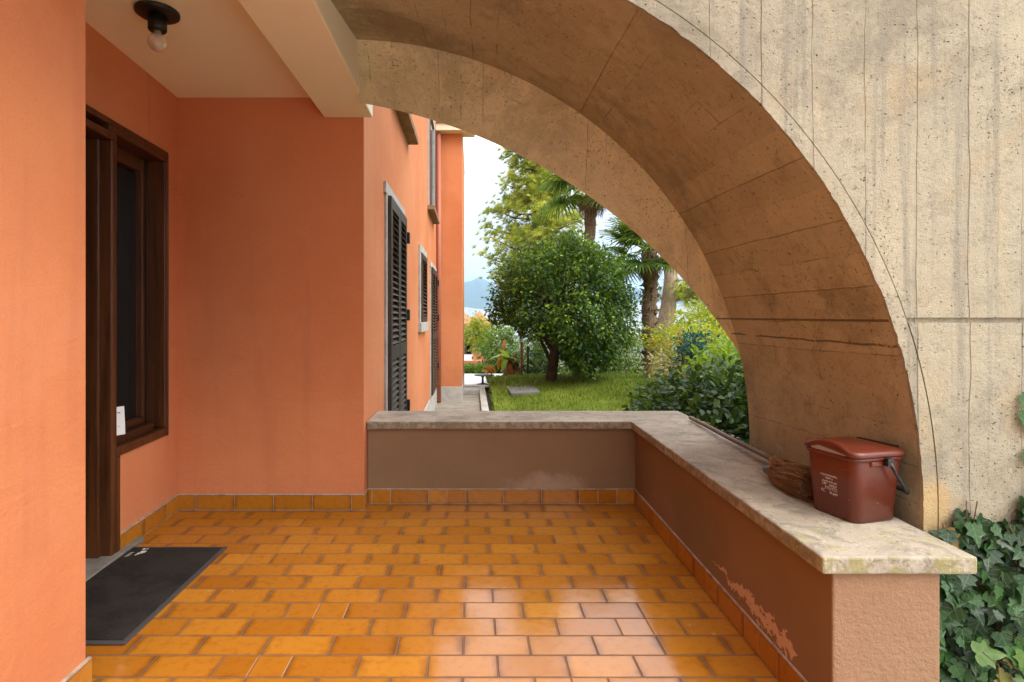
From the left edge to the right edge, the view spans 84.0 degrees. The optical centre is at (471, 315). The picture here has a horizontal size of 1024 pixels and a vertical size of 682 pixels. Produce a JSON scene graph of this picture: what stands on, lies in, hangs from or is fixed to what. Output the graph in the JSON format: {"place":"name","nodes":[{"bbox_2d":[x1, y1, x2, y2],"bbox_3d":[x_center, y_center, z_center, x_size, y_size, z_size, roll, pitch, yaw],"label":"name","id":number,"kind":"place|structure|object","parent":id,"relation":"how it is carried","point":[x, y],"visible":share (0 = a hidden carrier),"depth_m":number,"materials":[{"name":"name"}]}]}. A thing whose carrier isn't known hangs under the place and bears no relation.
{"place":"outdoors","nodes":[
{"label":"outdoors","id":0,"kind":"place"},
{"bbox_2d":[86,504,778,681],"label":"terrace floor","id":1,"kind":"structure","parent":0,"point":[494,593],"depth_m":2.46,"materials":[{"name":"tile"}]},
{"bbox_2d":[86,547,226,644],"bbox_3d":[-1.570,1.243,2.598,0.514,0.012,0.900,0,0,0],"label":"doormat","id":2,"kind":"object","parent":1,"relation":"on","point":[132,592],"visible":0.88,"depth_m":2.59,"materials":[{"name":"rubber"}]},
{"bbox_2d":[434,394,480,410],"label":"path","id":3,"kind":"structure","parent":0,"point":[470,402],"depth_m":10.77,"materials":[{"name":"beige concrete"}]},
{"bbox_2d":[463,387,478,393],"bbox_3d":[-0.263,1.665,12.525,0.845,0.110,0.450,0,0,0],"label":"step","id":4,"kind":"object","parent":3,"relation":"on","point":[470,390],"visible":0.44,"depth_m":12.30,"materials":[{"name":"concrete"}]},
{"bbox_2d":[464,374,502,384],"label":"courtyard","id":5,"kind":"structure","parent":0,"point":[470,379],"depth_m":15.61,"materials":[{"name":"white concrete"}]},
{"bbox_2d":[474,374,490,384],"bbox_3d":[0.275,1.629,14.400,0.440,0.261,0.440,0,0,0],"label":"garden table","id":6,"kind":"object","parent":5,"relation":"on","point":[482,377],"visible":0.98,"depth_m":14.37,"materials":[{"name":"grey metal"}]},
{"bbox_2d":[482,364,495,379],"bbox_3d":[0.468,1.510,14.907,0.368,0.499,0.395,0,0,24],"label":"flower pot","id":7,"kind":"object","parent":5,"relation":"on","point":[490,369],"visible":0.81,"depth_m":14.85,"materials":[{"name":"ceramic"}]},
{"bbox_2d":[490,374,653,410],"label":"lawn","id":8,"kind":"structure","parent":0,"point":[546,393],"depth_m":11.04,"materials":[{"name":"green plant"}]},
{"bbox_2d":[489,339,533,375],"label":"banana plant","id":9,"kind":"object","parent":8,"relation":"on","point":[512,367],"visible":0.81,"depth_m":15.16,"materials":[{"name":"green plant"}]},
{"bbox_2d":[520,342,522,374],"bbox_3d":[1.262,1.281,14.400,0.090,1.230,0.086,0,0,0],"label":"garden post","id":10,"kind":"object","parent":8,"relation":"on","point":[521,358],"visible":0.87,"depth_m":14.38,"materials":[{"name":"brown wood"}]},
{"bbox_2d":[507,386,539,395],"bbox_3d":[1.031,1.520,11.501,0.580,0.062,0.800,-2,2,-3],"label":"stepping stone","id":11,"kind":"object","parent":8,"relation":"on","point":[513,391],"visible":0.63,"depth_m":11.28,"materials":[{"name":"grey stone"}]},
{"bbox_2d":[527,346,528,374],"bbox_3d":[1.424,1.337,14.400,0.090,1.117,0.086,0,0,0],"label":"garden post","id":12,"kind":"object","parent":8,"relation":"on","point":[527,360],"visible":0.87,"depth_m":14.38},
{"bbox_2d":[481,222,647,381],"bbox_3d":[2.016,-0.130,12.467,3.536,3.707,3.485,0,0,16],"label":"camellia tree","id":13,"kind":"object","parent":8,"relation":"on","point":[581,264],"visible":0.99,"depth_m":11.73,"materials":[{"name":"green plant"}]},
{"bbox_2d":[533,171,607,337],"bbox_3d":[3.195,-1.614,14.937,3.158,6.956,3.374,0,0,0],"label":"fan palm","id":14,"kind":"object","parent":8,"relation":"on","point":[589,207],"visible":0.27,"depth_m":14.90,"materials":[{"name":"green plant"}]},
{"bbox_2d":[599,214,677,378],"bbox_3d":[4.162,-0.636,13.259,2.280,4.287,2.416,0,0,-37],"label":"fan palm","id":15,"kind":"object","parent":8,"relation":"on","point":[649,265],"visible":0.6,"depth_m":13.06,"materials":[{"name":"green plant"}]},
{"bbox_2d":[644,354,679,385],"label":"shrub","id":16,"kind":"object","parent":8,"relation":"on","point":[654,371],"visible":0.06,"depth_m":11.63,"materials":[{"name":"green plant"}]},
{"bbox_2d":[623,366,709,418],"bbox_3d":[2.417,1.171,6.594,1.278,1.159,1.446,0,0,20],"label":"spreading bush","id":17,"kind":"object","parent":8,"relation":"on","point":[648,386],"visible":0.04,"depth_m":6.62,"materials":[{"name":"green plant"}]},
{"bbox_2d":[637,348,709,387],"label":"dry shrub","id":18,"kind":"object","parent":8,"relation":"on","point":[661,360],"visible":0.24,"depth_m":9.86,"materials":[{"name":"green plant"}]},
{"bbox_2d":[627,320,737,372],"bbox_3d":[3.913,0.851,10.485,1.997,1.559,1.802,0,0,-40],"label":"flowering shrub","id":19,"kind":"object","parent":8,"relation":"on","point":[657,335],"visible":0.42,"depth_m":10.43,"materials":[{"name":"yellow plant"}]},
{"bbox_2d":[621,349,749,444],"bbox_3d":[2.369,1.018,5.221,2.001,1.467,2.081,0,0,0],"label":"laurel bush","id":20,"kind":"object","parent":8,"relation":"on","point":[719,402],"visible":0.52,"depth_m":5.02,"materials":[{"name":"green plant"}]},
{"bbox_2d":[668,320,719,369],"bbox_3d":[3.753,0.878,9.613,0.774,1.614,0.760,0,0,-37],"label":"blue green conifer","id":21,"kind":"object","parent":8,"relation":"on","point":[687,345],"visible":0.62,"depth_m":9.54,"materials":[{"name":"green plant"}]},
{"bbox_2d":[662,298,735,360],"bbox_3d":[4.832,0.439,11.464,2.186,2.259,2.118,0,0,0],"label":"tall shrub","id":22,"kind":"object","parent":8,"relation":"on","point":[706,312],"visible":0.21,"depth_m":11.41,"materials":[{"name":"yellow plant"}]},
{"bbox_2d":[681,331,744,386],"bbox_3d":[3.457,0.957,7.620,1.584,1.581,1.601,0,0,0],"label":"upright bush","id":23,"kind":"object","parent":8,"relation":"on","point":[723,351],"visible":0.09,"depth_m":7.63,"materials":[{"name":"green plant"}]},
{"bbox_2d":[463,135,695,296],"label":"sky","id":24,"kind":"structure","parent":0,"point":[481,162],"materials":[{"name":"white"}]},
{"bbox_2d":[471,337,694,410],"bbox_3d":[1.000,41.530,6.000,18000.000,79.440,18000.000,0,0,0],"label":"ground","id":25,"kind":"structure","parent":0,"point":[489,401],"depth_m":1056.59,"materials":[{"name":"green plant"}]},
{"bbox_2d":[0,0,474,681],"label":"house","id":26,"kind":"structure","parent":25,"relation":"on","point":[230,254],"depth_m":3.46,"materials":[{"name":"paint"}]},
{"bbox_2d":[86,118,119,558],"bbox_3d":[-1.902,0.153,2.482,0.180,2.187,1.018,0,0,-3],"label":"door","id":27,"kind":"structure","parent":26,"relation":"in","point":[102,463],"depth_m":2.90,"materials":[{"name":"brown wood"}]},
{"bbox_2d":[86,104,168,456],"bbox_3d":[-1.917,-0.133,2.736,0.176,1.742,1.527,0,0,-3],"label":"window","id":28,"kind":"structure","parent":26,"relation":"in","point":[142,166],"depth_m":3.41,"materials":[{"name":"brown wood"}]},
{"bbox_2d":[117,406,124,434],"bbox_3d":[-1.898,0.563,3.009,0.005,0.150,0.110,-7,-4,32],"label":"paper card","id":29,"kind":"object","parent":28,"relation":"on","point":[120,421],"visible":0.29,"depth_m":3.04,"materials":[{"name":"white paper"}]},
{"bbox_2d":[134,0,179,51],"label":"ceiling lamp","id":30,"kind":"object","parent":26,"relation":"attached to","point":[159,17],"visible":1,"depth_m":2.58,"materials":[{"name":"black metal"}]},
{"bbox_2d":[383,181,409,410],"bbox_3d":[-0.662,0.120,5.090,0.085,2.360,1.260,0,0,0],"label":"window","id":31,"kind":"structure","parent":26,"relation":"in","point":[395,351],"depth_m":4.89,"materials":[{"name":"grey wood"}]},
{"bbox_2d":[396,110,417,144],"bbox_3d":[-0.645,-2.700,5.525,0.120,1.660,1.390,0,0,0],"label":"window","id":32,"kind":"structure","parent":26,"relation":"in","point":[406,121],"depth_m":5.64,"materials":[{"name":"stone"}]},
{"bbox_2d":[418,244,427,332],"bbox_3d":[-0.675,-0.355,7.875,0.060,1.150,1.110,0,0,0],"label":"window","id":33,"kind":"structure","parent":26,"relation":"in","point":[422,254],"depth_m":7.46,"materials":[{"name":"grey stone"}]},
{"bbox_2d":[427,119,439,223],"bbox_3d":[-0.897,-2.545,9.627,0.625,1.770,1.833,0,0,0],"label":"window","id":34,"kind":"structure","parent":26,"relation":"in","point":[431,207],"depth_m":9.72,"materials":[{"name":"grey stone"}]},
{"bbox_2d":[430,261,438,396],"bbox_3d":[-0.662,0.225,10.065,0.085,2.250,1.490,0,0,0],"label":"window","id":35,"kind":"structure","parent":26,"relation":"in","point":[434,282],"depth_m":9.81,"materials":[{"name":"grey wood"}]},
{"bbox_2d":[464,313,471,359],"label":"white house","id":36,"kind":"structure","parent":25,"relation":"on","point":[467,355],"depth_m":42.00,"materials":[{"name":"tile"}]},
{"bbox_2d":[464,342,468,353],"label":"window","id":37,"kind":"structure","parent":36,"relation":"in","point":[465,349],"depth_m":41.97,"materials":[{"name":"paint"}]},
{"bbox_2d":[464,360,484,363],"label":"boundary wall","id":38,"kind":"structure","parent":25,"relation":"on","point":[470,361],"depth_m":24.00,"materials":[{"name":"paint"}]},
{"bbox_2d":[464,385,491,392],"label":"garden wall","id":39,"kind":"structure","parent":25,"relation":"on","point":[487,388],"depth_m":13.33,"materials":[{"name":"concrete"}]},
{"bbox_2d":[467,310,491,359],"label":"red house","id":40,"kind":"structure","parent":25,"relation":"on","point":[481,314],"depth_m":30.02,"materials":[{"name":"tile"}]},
{"bbox_2d":[464,362,495,373],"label":"hedge","id":41,"kind":"object","parent":25,"relation":"on","point":[476,368],"visible":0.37,"depth_m":17.31,"materials":[{"name":"green plant"}]},
{"bbox_2d":[479,386,488,410],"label":"kerb","id":42,"kind":"structure","parent":25,"relation":"on","point":[483,400],"depth_m":11.15,"materials":[{"name":"stone"}]},
{"bbox_2d":[464,310,504,352],"bbox_3d":[0.308,0.615,21.085,1.893,1.619,1.872,0,0,0],"label":"airy tree","id":43,"kind":"object","parent":25,"relation":"on","point":[471,330],"visible":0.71,"depth_m":20.78,"materials":[{"name":"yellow plant"}]},
{"bbox_2d":[471,318,524,373],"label":"feathery shrub","id":44,"kind":"object","parent":25,"relation":"on","point":[485,350],"visible":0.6,"depth_m":17.81,"materials":[{"name":"green plant"}]},
{"bbox_2d":[504,339,561,374],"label":"background shrub","id":45,"kind":"object","parent":25,"relation":"on","point":[536,352],"visible":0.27,"depth_m":15.67,"materials":[{"name":"green plant"}]},
{"bbox_2d":[470,146,599,367],"bbox_3d":[2.305,-2.803,20.020,4.790,12.140,4.952,0,0,0],"label":"pine tree","id":46,"kind":"object","parent":25,"relation":"on","point":[516,200],"visible":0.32,"depth_m":19.58,"materials":[{"name":"green plant"}]},
{"bbox_2d":[509,313,640,373],"bbox_3d":[3.042,1.003,16.416,4.392,2.592,2.488,0,0,0],"label":"background shrub","id":47,"kind":"object","parent":25,"relation":"on","point":[564,369],"visible":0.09,"depth_m":16.20,"materials":[{"name":"green plant"}]},
{"bbox_2d":[592,319,660,373],"bbox_3d":[4.403,0.800,15.694,2.132,2.080,2.277,0,0,42],"label":"background shrub","id":48,"kind":"object","parent":25,"relation":"on","point":[631,369],"visible":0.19,"depth_m":15.51,"materials":[{"name":"green plant"}]},
{"bbox_2d":[640,247,700,356],"bbox_3d":[5.962,-0.779,15.379,2.897,5.282,2.443,0,0,-36],"label":"leaning tree","id":49,"kind":"object","parent":25,"relation":"on","point":[672,294],"visible":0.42,"depth_m":15.33,"materials":[{"name":"plant"}]},
{"bbox_2d":[367,411,976,681],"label":"parapet","id":50,"kind":"structure","parent":25,"relation":"on","point":[796,589],"depth_m":2.45,"materials":[{"name":"paint"}]},
{"bbox_2d":[703,421,775,455],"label":"leaf litter","id":51,"kind":"object","parent":50,"relation":"on","point":[740,438],"visible":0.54,"depth_m":3.12,"materials":[{"name":"brown plant"}]},
{"bbox_2d":[688,416,794,465],"bbox_3d":[1.387,0.652,2.960,0.116,0.076,1.604,0,0,6],"label":"broom","id":52,"kind":"object","parent":50,"relation":"on","point":[772,460],"visible":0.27,"depth_m":2.85,"materials":[{"name":"brown wood"}]},
{"bbox_2d":[763,463,813,502],"bbox_3d":[1.273,0.633,2.273,0.129,0.125,0.356,0,0,0],"label":"twig brush","id":53,"kind":"object","parent":50,"relation":"on","point":[793,479],"visible":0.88,"depth_m":2.17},
{"bbox_2d":[804,437,909,522],"bbox_3d":[1.340,0.562,1.996,0.235,0.267,0.269,0,0,-15],"label":"food waste bin","id":54,"kind":"object","parent":50,"relation":"on","point":[853,479],"visible":1,"depth_m":1.91,"materials":[{"name":"brown plastic"}]},
{"bbox_2d":[331,0,1023,681],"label":"concrete arch","id":55,"kind":"structure","parent":25,"relation":"on","point":[817,206],"depth_m":1.95,"materials":[{"name":"beige concrete"}]},
{"bbox_2d":[929,392,1023,681],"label":"ivy","id":56,"kind":"object","parent":55,"relation":"attached to","point":[967,618],"visible":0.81,"depth_m":1.79,"materials":[{"name":"green plant"}]},
{"bbox_2d":[675,298,734,359],"bbox_3d":[7.634,0.423,16.559,4.602,3.171,2.370,0,0,0],"label":"background shrub","id":57,"kind":"object","parent":25,"relation":"on","point":[696,314],"visible":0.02,"depth_m":16.38,"materials":[{"name":"green plant"}]},
{"bbox_2d":[464,278,702,309],"bbox_3d":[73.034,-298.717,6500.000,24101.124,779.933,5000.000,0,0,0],"label":"mountain","id":58,"kind":"structure","parent":0,"point":[475,290],"depth_m":5009.51,"materials":[{"name":"blue"}]},
{"bbox_2d":[464,302,720,336],"bbox_3d":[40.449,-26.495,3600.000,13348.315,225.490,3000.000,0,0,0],"label":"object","id":59,"kind":"structure","parent":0,"point":[468,311],"depth_m":2786.16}
]}

